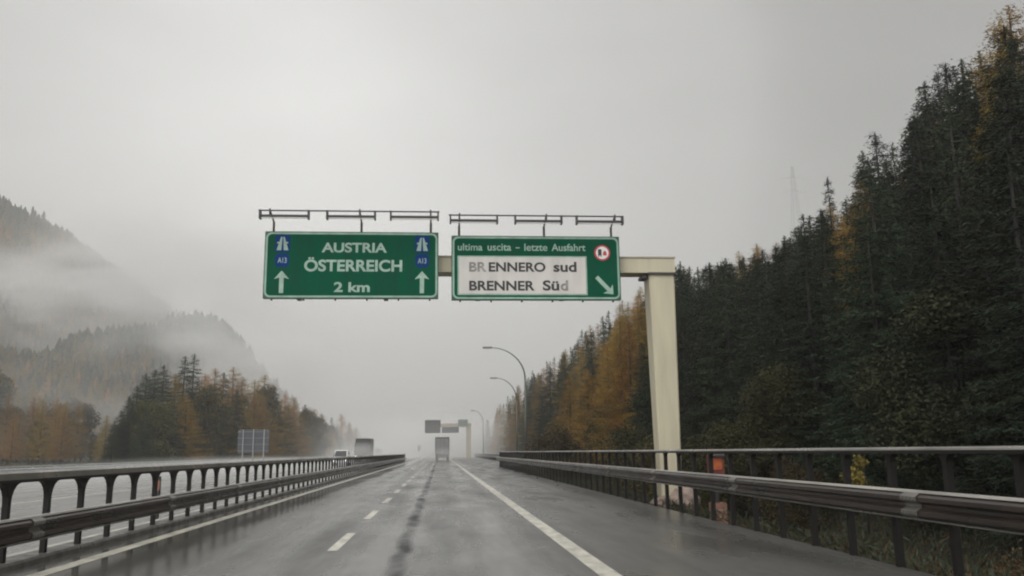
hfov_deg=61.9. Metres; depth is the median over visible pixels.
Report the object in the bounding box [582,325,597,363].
larch tree
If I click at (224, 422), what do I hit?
broadleaf tree
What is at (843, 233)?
larch tree
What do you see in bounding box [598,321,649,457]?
larch tree
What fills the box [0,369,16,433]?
broadleaf tree
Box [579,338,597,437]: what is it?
spruce tree
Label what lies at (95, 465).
guardrail
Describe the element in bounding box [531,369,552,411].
larch tree
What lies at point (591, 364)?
spruce tree
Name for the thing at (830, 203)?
spruce tree
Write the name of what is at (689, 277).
spruce tree
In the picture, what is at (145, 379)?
spruce tree
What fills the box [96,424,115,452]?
broadleaf tree
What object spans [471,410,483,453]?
street lamp
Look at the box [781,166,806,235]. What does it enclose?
power pylon
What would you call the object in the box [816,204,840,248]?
larch tree
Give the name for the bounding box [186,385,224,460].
broadleaf tree
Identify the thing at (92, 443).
broadleaf tree
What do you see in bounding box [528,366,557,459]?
spruce tree
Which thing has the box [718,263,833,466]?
spruce tree
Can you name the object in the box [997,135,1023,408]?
spruce tree
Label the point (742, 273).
spruce tree
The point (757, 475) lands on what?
shrub
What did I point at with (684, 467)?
shrub
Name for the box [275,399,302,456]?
larch tree
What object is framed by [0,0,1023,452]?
sky
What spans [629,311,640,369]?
larch tree
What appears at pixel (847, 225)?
spruce tree
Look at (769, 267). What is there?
spruce tree
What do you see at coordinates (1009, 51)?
spruce tree
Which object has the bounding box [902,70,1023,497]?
spruce tree
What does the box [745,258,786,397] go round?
spruce tree
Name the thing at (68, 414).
broadleaf tree
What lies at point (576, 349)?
spruce tree
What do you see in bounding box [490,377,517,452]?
street lamp
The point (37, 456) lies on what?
larch tree
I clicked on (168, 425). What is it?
broadleaf tree
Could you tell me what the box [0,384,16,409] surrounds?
broadleaf tree
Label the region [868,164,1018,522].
spruce tree
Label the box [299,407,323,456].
broadleaf tree
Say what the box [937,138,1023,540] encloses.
spruce tree
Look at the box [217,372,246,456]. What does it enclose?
spruce tree
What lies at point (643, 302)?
spruce tree
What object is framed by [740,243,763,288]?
larch tree
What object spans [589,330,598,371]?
spruce tree
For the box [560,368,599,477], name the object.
larch tree
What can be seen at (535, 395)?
larch tree
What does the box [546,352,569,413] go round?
larch tree
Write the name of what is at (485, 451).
spruce tree
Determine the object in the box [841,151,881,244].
spruce tree
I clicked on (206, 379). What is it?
larch tree
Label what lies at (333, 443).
larch tree
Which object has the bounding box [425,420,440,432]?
display board
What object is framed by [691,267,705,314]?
spruce tree
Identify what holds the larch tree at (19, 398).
on the ground at (476, 446)
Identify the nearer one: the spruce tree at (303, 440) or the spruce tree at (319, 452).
the spruce tree at (303, 440)
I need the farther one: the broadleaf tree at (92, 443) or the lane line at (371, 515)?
the broadleaf tree at (92, 443)
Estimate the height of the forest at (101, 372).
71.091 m
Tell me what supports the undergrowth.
on the ground at (476, 446)
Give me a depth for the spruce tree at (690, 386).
35.92 m
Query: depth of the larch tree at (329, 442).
247.68 m
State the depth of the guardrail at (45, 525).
16.53 m
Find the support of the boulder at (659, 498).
on the ground at (476, 446)
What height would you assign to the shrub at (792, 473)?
2.575 m
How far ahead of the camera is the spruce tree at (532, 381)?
146.45 m
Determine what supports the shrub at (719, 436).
on the ground at (476, 446)
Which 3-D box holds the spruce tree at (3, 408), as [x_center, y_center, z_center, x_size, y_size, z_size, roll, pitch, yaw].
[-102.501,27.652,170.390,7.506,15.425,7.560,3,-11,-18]
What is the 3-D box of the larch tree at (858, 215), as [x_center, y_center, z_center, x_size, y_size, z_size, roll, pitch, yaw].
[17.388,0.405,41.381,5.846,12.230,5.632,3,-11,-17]
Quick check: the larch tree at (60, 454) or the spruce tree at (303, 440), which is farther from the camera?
the spruce tree at (303, 440)
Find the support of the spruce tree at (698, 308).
on the ground at (476, 446)
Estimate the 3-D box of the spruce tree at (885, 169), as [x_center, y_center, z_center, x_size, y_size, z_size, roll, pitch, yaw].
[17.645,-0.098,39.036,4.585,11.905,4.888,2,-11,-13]
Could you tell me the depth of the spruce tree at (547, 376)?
217.03 m
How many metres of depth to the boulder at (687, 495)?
23.97 m
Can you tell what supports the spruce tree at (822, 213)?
on the ground at (476, 446)
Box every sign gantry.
[296,255,681,495]
[440,423,470,458]
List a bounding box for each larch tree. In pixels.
[0,392,21,462]
[0,412,26,463]
[4,410,27,463]
[12,393,24,407]
[14,398,41,460]
[18,396,48,460]
[19,399,57,464]
[23,388,40,409]
[43,403,72,463]
[45,397,65,463]
[45,402,80,463]
[45,411,73,463]
[68,401,90,463]
[89,427,106,461]
[91,415,112,460]
[163,374,210,461]
[174,394,212,461]
[184,373,237,456]
[201,368,249,457]
[221,367,265,455]
[230,377,273,457]
[233,403,262,459]
[237,402,260,458]
[244,379,280,457]
[245,397,277,458]
[249,375,292,456]
[252,394,287,457]
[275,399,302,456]
[277,414,297,457]
[280,394,309,457]
[281,404,308,456]
[290,398,318,454]
[290,406,311,455]
[313,409,333,455]
[321,413,336,456]
[328,432,341,452]
[336,414,353,453]
[342,423,355,454]
[349,427,360,454]
[488,414,501,453]
[489,409,502,450]
[493,405,502,441]
[498,404,512,450]
[502,385,524,450]
[504,395,522,447]
[521,375,546,441]
[523,377,549,450]
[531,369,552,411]
[543,364,556,402]
[544,374,586,461]
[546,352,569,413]
[547,359,566,410]
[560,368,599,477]
[561,345,586,439]
[572,341,626,445]
[578,342,603,432]
[582,316,644,462]
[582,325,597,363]
[582,344,628,460]
[583,351,620,464]
[590,324,640,459]
[591,326,632,426]
[593,324,601,370]
[595,304,626,385]
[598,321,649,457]
[600,327,616,388]
[608,315,627,350]
[610,316,641,379]
[612,300,634,328]
[613,303,643,373]
[618,379,637,459]
[627,296,645,375]
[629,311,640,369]
[630,306,648,384]
[631,307,646,372]
[632,287,644,323]
[732,251,747,278]
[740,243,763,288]
[750,246,764,267]
[814,179,885,340]
[814,216,862,356]
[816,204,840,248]
[824,204,840,239]
[914,0,1023,265]
[962,41,1023,256]
[963,16,1023,117]
[974,59,1000,138]
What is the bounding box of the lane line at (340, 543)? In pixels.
[327,533,354,550]
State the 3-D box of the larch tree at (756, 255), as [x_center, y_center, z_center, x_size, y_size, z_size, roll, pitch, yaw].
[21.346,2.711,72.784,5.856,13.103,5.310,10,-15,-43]
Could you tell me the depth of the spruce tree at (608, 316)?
142.69 m
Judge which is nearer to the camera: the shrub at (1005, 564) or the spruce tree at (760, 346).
the shrub at (1005, 564)
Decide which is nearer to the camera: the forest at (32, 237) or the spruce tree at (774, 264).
the spruce tree at (774, 264)
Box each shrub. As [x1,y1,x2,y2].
[519,424,588,479]
[593,420,651,495]
[615,435,683,500]
[647,434,740,515]
[687,418,775,517]
[719,437,803,520]
[746,455,838,538]
[839,454,882,533]
[984,559,1023,575]
[987,539,1023,575]
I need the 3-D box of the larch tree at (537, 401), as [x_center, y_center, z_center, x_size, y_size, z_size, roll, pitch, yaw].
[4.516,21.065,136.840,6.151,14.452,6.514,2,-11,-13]
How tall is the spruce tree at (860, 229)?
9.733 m
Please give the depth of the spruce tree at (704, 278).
90.43 m
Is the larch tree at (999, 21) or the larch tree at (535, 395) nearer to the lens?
the larch tree at (999, 21)
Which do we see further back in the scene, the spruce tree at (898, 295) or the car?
the car
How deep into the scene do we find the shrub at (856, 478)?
15.36 m
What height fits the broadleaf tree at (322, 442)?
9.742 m
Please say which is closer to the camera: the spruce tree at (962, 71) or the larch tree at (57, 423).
the spruce tree at (962, 71)
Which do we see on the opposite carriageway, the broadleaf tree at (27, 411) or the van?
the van
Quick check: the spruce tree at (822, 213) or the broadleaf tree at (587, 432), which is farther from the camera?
the broadleaf tree at (587, 432)
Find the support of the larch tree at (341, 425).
on the ground at (476, 446)
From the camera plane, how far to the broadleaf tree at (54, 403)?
205.81 m
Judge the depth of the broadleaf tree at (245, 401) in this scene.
147.95 m
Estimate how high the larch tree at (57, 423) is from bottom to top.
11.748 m
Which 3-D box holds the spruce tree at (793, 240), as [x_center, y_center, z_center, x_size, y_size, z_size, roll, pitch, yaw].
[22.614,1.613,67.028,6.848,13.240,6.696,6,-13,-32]
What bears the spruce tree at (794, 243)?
on the ground at (476, 446)
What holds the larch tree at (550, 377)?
on the ground at (476, 446)
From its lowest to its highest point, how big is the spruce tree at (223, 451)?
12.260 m
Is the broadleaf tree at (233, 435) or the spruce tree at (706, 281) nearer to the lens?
the spruce tree at (706, 281)
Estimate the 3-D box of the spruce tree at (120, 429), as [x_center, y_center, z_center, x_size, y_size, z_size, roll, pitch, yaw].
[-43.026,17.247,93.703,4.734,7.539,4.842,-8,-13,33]
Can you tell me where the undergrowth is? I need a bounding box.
[509,466,1023,575]
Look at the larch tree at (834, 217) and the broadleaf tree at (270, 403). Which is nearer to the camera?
the larch tree at (834, 217)
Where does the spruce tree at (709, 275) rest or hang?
on the ground at (476, 446)
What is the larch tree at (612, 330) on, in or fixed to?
on the ground at (476, 446)
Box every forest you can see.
[0,195,185,355]
[0,309,325,457]
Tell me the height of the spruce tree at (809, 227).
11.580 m
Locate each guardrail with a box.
[0,454,373,472]
[0,454,405,563]
[474,453,523,460]
[496,446,1023,575]
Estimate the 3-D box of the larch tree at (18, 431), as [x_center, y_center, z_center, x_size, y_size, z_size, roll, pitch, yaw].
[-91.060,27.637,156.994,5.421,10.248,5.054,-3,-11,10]
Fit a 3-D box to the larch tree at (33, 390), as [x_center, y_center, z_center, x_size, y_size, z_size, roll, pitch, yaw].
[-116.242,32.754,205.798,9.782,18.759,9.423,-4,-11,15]
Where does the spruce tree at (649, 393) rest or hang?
on the ground at (476, 446)
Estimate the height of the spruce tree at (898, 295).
10.778 m
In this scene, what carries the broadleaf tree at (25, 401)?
on the ground at (476, 446)
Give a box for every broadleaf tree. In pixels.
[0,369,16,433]
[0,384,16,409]
[0,405,27,461]
[11,405,28,460]
[14,395,33,408]
[17,402,44,459]
[26,420,50,462]
[36,395,60,459]
[43,399,63,412]
[44,400,76,434]
[64,397,87,461]
[65,402,101,462]
[86,439,99,461]
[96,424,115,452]
[122,398,165,462]
[136,419,159,457]
[149,397,179,462]
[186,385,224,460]
[193,383,229,457]
[220,403,240,458]
[229,393,251,422]
[256,384,285,454]
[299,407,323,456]
[312,415,332,452]
[316,427,325,454]
[326,424,341,449]
[573,401,618,463]
[606,383,653,460]
[680,388,727,462]
[717,359,845,506]
[841,270,1023,496]
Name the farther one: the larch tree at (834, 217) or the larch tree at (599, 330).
the larch tree at (599, 330)
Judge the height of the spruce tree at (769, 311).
9.473 m
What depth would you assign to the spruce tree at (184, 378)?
117.81 m
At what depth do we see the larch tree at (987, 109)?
31.65 m
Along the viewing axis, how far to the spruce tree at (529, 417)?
138.42 m
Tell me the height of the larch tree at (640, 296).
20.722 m
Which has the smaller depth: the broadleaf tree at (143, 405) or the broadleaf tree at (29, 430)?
the broadleaf tree at (143, 405)
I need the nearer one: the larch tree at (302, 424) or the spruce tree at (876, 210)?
the spruce tree at (876, 210)
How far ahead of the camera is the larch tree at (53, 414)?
161.84 m
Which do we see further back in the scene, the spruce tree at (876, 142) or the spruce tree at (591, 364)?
the spruce tree at (591, 364)
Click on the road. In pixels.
(440, 517)
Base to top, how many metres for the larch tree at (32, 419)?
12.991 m
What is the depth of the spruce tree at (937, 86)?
40.16 m
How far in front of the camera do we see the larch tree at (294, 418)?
190.99 m
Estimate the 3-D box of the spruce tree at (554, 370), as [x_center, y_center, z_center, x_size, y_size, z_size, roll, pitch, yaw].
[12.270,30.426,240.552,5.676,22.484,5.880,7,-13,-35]
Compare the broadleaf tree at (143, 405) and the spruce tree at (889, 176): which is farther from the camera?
the broadleaf tree at (143, 405)
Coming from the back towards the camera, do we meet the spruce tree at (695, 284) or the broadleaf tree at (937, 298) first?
the spruce tree at (695, 284)
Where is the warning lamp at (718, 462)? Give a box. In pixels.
[706,454,727,523]
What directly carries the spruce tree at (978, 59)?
on the ground at (476, 446)
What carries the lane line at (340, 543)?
on the road
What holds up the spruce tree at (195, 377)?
on the ground at (476, 446)
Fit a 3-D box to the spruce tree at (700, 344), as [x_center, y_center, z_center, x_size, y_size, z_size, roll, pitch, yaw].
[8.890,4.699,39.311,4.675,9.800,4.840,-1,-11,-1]
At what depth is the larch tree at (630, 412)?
48.98 m
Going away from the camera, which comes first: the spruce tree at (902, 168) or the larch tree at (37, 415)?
the spruce tree at (902, 168)
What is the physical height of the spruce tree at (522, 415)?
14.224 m
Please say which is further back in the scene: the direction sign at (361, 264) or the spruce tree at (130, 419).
the spruce tree at (130, 419)
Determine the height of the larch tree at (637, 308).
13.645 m
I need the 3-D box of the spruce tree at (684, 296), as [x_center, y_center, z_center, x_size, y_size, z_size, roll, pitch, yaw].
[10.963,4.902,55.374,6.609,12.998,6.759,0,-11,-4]
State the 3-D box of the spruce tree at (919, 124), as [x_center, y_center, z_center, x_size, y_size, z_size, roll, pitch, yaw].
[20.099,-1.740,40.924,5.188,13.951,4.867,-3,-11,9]
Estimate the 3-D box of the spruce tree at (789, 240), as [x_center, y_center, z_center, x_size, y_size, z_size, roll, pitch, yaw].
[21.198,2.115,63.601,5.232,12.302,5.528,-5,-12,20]
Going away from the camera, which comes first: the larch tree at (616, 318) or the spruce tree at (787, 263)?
the spruce tree at (787, 263)
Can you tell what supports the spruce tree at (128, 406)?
on the ground at (476, 446)
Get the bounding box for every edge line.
[0,464,338,505]
[6,455,426,556]
[27,455,429,575]
[461,468,621,575]
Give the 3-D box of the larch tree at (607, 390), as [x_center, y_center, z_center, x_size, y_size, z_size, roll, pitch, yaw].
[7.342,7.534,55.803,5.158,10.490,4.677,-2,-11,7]
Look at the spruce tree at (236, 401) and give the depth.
138.70 m
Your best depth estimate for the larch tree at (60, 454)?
149.16 m
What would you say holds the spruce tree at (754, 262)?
on the ground at (476, 446)
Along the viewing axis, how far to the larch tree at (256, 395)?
160.56 m
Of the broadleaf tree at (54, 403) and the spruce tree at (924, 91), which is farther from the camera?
the broadleaf tree at (54, 403)
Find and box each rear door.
[436,439,441,453]
[442,439,448,453]
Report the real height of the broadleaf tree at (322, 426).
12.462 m
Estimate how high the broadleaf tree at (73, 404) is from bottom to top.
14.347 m
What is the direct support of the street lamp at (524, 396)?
on the ground at (476, 446)
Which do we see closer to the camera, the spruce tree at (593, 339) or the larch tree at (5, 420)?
the spruce tree at (593, 339)
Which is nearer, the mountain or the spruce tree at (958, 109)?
the spruce tree at (958, 109)
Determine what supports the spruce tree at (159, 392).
on the ground at (476, 446)
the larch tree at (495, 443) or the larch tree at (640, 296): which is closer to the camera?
the larch tree at (640, 296)
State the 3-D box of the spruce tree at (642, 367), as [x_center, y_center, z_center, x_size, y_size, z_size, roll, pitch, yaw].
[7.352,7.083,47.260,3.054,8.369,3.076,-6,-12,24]
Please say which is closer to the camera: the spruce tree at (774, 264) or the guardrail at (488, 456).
the spruce tree at (774, 264)
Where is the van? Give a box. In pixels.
[374,449,381,454]
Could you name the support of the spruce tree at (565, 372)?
on the ground at (476, 446)
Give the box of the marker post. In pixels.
[155,476,160,518]
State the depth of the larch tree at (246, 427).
140.42 m
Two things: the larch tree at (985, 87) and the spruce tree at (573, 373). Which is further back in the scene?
the spruce tree at (573, 373)
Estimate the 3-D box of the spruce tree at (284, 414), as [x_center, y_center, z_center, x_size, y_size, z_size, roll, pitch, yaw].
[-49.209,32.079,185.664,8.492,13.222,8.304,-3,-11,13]
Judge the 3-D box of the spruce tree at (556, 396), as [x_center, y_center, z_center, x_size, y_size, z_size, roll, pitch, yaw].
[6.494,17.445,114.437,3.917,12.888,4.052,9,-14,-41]
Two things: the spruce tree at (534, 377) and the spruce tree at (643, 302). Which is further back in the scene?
the spruce tree at (534, 377)
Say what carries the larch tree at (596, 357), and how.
on the ground at (476, 446)
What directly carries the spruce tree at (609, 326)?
on the ground at (476, 446)
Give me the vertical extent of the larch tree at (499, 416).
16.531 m
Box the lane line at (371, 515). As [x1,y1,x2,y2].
[364,510,378,518]
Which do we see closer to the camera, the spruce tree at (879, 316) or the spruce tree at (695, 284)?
the spruce tree at (879, 316)
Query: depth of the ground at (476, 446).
20.15 m
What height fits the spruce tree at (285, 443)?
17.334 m
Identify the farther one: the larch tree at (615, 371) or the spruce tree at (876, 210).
the larch tree at (615, 371)
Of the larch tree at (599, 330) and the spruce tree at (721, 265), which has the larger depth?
the larch tree at (599, 330)
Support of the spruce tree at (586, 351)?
on the ground at (476, 446)
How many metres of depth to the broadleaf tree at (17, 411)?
165.71 m
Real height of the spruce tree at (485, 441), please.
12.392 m
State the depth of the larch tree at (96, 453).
157.35 m
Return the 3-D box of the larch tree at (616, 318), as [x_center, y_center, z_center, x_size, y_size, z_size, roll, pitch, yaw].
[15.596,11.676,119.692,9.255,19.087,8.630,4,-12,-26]
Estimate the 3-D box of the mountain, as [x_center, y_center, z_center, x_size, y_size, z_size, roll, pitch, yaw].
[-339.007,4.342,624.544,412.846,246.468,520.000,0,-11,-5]
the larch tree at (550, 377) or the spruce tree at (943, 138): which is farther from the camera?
the larch tree at (550, 377)
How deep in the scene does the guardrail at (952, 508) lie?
12.22 m
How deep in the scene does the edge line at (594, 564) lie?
14.45 m
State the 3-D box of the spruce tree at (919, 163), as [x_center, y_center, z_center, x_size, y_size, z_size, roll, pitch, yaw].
[14.315,-0.232,29.231,5.719,11.947,5.849,-10,-14,41]
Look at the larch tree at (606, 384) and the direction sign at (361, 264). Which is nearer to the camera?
the direction sign at (361, 264)
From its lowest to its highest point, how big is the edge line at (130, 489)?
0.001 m
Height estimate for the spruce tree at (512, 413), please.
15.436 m
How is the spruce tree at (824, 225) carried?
on the ground at (476, 446)
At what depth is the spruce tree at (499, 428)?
226.22 m
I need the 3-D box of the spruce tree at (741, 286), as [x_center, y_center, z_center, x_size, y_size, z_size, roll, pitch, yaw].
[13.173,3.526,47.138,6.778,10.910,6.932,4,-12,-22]
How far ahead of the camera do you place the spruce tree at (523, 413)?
168.79 m
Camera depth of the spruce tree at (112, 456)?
91.51 m
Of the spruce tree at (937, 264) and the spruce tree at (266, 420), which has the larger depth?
the spruce tree at (266, 420)
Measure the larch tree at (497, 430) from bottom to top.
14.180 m
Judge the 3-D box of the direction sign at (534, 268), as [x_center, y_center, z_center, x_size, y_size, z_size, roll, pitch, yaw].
[0.719,-0.878,25.102,5.158,2.522,0.820,0,-11,-5]
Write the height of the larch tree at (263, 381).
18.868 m
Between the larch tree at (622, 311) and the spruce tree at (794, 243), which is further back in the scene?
the larch tree at (622, 311)
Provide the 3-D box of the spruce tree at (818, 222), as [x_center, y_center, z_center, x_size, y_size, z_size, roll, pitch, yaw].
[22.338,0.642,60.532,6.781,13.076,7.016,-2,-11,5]
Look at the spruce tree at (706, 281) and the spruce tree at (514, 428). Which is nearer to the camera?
the spruce tree at (706, 281)
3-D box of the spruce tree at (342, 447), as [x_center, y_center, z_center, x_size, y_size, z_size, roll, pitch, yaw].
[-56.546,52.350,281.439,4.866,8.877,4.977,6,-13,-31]
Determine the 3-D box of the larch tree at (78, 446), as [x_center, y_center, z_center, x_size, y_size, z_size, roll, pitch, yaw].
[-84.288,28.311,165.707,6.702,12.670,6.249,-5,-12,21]
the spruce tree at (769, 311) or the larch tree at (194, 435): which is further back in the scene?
the larch tree at (194, 435)
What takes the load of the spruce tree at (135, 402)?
on the ground at (476, 446)
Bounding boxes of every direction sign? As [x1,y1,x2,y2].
[237,429,269,470]
[258,208,438,300]
[442,427,458,432]
[449,213,623,301]
[458,419,467,426]
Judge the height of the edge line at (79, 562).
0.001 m
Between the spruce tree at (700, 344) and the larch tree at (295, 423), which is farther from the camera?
the larch tree at (295, 423)
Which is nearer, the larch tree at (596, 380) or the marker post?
the marker post
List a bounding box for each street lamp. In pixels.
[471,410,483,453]
[483,347,527,467]
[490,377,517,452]
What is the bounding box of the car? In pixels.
[333,450,350,465]
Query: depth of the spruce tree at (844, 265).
42.16 m
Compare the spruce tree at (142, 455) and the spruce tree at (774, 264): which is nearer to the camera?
the spruce tree at (774, 264)
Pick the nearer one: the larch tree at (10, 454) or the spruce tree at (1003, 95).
the spruce tree at (1003, 95)
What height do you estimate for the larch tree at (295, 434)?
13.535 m
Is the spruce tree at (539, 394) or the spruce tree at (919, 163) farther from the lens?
the spruce tree at (539, 394)
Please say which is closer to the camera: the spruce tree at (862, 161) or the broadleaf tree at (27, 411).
the spruce tree at (862, 161)
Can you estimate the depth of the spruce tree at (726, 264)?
59.91 m
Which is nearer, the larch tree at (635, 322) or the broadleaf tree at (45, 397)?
the larch tree at (635, 322)
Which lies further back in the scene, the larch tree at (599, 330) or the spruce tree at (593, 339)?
the larch tree at (599, 330)
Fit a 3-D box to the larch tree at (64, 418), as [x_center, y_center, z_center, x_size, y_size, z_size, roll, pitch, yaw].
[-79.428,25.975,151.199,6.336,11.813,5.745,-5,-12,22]
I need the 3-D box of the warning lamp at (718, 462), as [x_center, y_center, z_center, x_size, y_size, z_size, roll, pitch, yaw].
[4.769,4.731,19.809,0.340,1.720,0.365,0,-11,-5]
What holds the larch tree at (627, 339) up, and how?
on the ground at (476, 446)
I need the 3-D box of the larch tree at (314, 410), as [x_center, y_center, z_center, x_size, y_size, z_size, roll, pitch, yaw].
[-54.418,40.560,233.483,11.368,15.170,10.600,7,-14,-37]
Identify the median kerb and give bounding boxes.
[0,454,431,573]
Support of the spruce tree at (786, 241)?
on the ground at (476, 446)
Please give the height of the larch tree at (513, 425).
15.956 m
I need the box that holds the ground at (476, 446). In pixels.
[0,435,1023,575]
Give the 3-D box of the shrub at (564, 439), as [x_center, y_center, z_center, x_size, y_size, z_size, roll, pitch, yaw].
[3.179,11.881,59.574,5.070,4.682,3.524,-4,-11,18]
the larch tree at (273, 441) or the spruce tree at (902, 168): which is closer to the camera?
the spruce tree at (902, 168)
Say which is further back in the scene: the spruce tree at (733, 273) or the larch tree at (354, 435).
the larch tree at (354, 435)
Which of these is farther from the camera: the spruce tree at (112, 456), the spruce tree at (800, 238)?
the spruce tree at (112, 456)
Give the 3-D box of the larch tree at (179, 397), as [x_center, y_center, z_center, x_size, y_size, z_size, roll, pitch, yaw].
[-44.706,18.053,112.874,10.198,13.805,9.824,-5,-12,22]
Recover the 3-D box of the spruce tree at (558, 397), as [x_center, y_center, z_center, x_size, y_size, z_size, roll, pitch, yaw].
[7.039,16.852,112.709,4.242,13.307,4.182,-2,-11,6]
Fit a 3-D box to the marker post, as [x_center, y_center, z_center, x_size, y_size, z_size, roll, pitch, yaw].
[-8.085,4.774,19.439,0.120,0.950,0.120,0,-11,-5]
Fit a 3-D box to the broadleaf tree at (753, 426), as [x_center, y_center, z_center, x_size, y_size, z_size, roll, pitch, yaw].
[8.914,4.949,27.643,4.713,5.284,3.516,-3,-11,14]
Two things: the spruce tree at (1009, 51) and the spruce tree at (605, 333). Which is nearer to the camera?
the spruce tree at (1009, 51)
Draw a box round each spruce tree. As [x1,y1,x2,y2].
[0,389,11,461]
[97,422,125,464]
[99,411,134,464]
[103,386,161,462]
[104,397,137,463]
[117,373,171,462]
[120,409,138,457]
[125,408,159,463]
[137,370,184,462]
[150,366,188,462]
[167,356,210,459]
[181,353,220,458]
[194,384,233,461]
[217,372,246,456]
[223,418,244,460]
[229,390,253,460]
[248,389,281,459]
[272,388,297,458]
[282,405,303,458]
[297,420,309,456]
[301,405,318,455]
[307,411,328,456]
[339,434,344,449]
[481,420,491,453]
[482,420,492,453]
[496,404,507,451]
[502,399,514,451]
[504,396,515,449]
[510,387,520,446]
[510,396,522,454]
[518,383,528,452]
[518,385,530,454]
[519,378,537,459]
[520,386,536,456]
[521,374,538,439]
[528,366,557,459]
[529,373,548,447]
[543,354,581,459]
[543,361,551,399]
[550,372,560,427]
[551,358,556,388]
[553,368,564,442]
[561,349,580,421]
[568,332,602,464]
[568,343,585,398]
[574,330,588,421]
[579,332,590,390]
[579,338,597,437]
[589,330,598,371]
[593,316,609,377]
[595,324,612,387]
[596,321,608,373]
[604,310,611,343]
[624,341,651,455]
[630,268,719,447]
[631,294,646,372]
[632,304,692,456]
[636,307,711,468]
[645,267,703,355]
[645,268,704,378]
[678,266,748,469]
[678,286,727,448]
[681,263,761,470]
[688,284,708,373]
[689,275,707,313]
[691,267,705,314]
[693,264,744,365]
[695,271,710,319]
[697,266,714,292]
[698,262,715,295]
[707,258,740,336]
[711,257,766,387]
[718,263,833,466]
[726,241,863,500]
[728,262,742,310]
[732,253,768,330]
[736,259,748,304]
[737,259,798,390]
[739,249,772,329]
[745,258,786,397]
[763,237,876,483]
[764,246,791,317]
[773,247,798,336]
[780,237,793,279]
[780,237,795,272]
[784,230,826,313]
[788,215,836,344]
[788,227,803,280]
[789,227,798,262]
[790,214,815,285]
[795,210,848,345]
[796,227,876,431]
[798,159,971,488]
[801,214,866,385]
[809,208,842,271]
[814,213,928,488]
[816,176,843,246]
[821,240,858,340]
[828,217,892,425]
[829,205,870,264]
[830,199,857,260]
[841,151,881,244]
[848,131,899,269]
[850,201,926,414]
[856,169,914,309]
[862,118,985,412]
[867,162,911,313]
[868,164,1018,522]
[885,143,908,214]
[886,118,945,334]
[892,81,958,245]
[895,131,1008,355]
[899,97,1023,425]
[901,115,942,216]
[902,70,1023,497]
[903,59,965,186]
[910,84,987,288]
[920,74,1003,351]
[924,72,957,189]
[930,56,989,209]
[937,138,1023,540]
[956,61,1023,356]
[958,37,1023,283]
[959,24,1023,241]
[970,50,989,127]
[972,52,1023,294]
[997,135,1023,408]
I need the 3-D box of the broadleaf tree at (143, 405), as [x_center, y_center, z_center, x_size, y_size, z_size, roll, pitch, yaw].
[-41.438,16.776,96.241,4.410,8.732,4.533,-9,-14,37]
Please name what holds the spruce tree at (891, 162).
on the ground at (476, 446)
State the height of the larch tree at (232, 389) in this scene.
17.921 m
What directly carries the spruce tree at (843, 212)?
on the ground at (476, 446)
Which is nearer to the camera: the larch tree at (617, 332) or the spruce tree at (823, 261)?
the spruce tree at (823, 261)
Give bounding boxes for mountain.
[1,245,127,329]
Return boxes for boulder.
[650,496,670,509]
[669,487,700,513]
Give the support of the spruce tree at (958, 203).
on the ground at (476, 446)
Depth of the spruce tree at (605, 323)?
132.65 m
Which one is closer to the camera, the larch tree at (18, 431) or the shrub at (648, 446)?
the shrub at (648, 446)
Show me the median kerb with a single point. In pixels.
(18, 561)
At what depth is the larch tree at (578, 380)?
99.54 m
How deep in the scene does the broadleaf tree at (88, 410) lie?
170.34 m
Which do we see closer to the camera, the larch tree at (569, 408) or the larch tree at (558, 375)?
the larch tree at (569, 408)
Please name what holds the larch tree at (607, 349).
on the ground at (476, 446)
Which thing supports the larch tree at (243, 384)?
on the ground at (476, 446)
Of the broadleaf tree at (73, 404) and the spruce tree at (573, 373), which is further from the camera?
the broadleaf tree at (73, 404)
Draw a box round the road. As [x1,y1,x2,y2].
[0,454,935,575]
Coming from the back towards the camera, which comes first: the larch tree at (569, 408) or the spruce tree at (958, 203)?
the larch tree at (569, 408)
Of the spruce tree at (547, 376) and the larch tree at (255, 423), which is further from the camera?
the spruce tree at (547, 376)
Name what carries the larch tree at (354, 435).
on the ground at (476, 446)
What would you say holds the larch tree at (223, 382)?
on the ground at (476, 446)
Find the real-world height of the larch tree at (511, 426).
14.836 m
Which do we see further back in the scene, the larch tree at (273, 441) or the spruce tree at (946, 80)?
the larch tree at (273, 441)
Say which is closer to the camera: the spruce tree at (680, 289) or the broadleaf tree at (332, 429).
the spruce tree at (680, 289)
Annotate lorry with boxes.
[354,438,373,461]
[435,437,448,460]
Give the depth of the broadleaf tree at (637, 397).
45.09 m
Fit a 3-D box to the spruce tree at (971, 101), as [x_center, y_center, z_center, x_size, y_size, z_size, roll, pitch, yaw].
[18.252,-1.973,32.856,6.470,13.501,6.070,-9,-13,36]
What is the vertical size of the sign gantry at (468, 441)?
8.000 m
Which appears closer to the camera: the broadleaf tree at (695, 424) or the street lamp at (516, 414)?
the broadleaf tree at (695, 424)
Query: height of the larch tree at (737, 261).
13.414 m
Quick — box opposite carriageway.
[0,453,434,554]
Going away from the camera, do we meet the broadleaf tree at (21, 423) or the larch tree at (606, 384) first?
the larch tree at (606, 384)
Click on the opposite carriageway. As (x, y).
(27, 492)
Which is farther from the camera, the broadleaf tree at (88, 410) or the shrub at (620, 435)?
the broadleaf tree at (88, 410)
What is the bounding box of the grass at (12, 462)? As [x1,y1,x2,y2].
[0,458,100,468]
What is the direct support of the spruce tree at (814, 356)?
on the ground at (476, 446)
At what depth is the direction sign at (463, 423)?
196.61 m
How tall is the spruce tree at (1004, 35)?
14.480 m
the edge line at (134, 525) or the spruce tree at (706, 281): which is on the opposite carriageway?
the edge line at (134, 525)
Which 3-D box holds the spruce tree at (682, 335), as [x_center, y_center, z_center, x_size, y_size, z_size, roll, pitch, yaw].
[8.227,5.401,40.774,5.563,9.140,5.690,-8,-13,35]

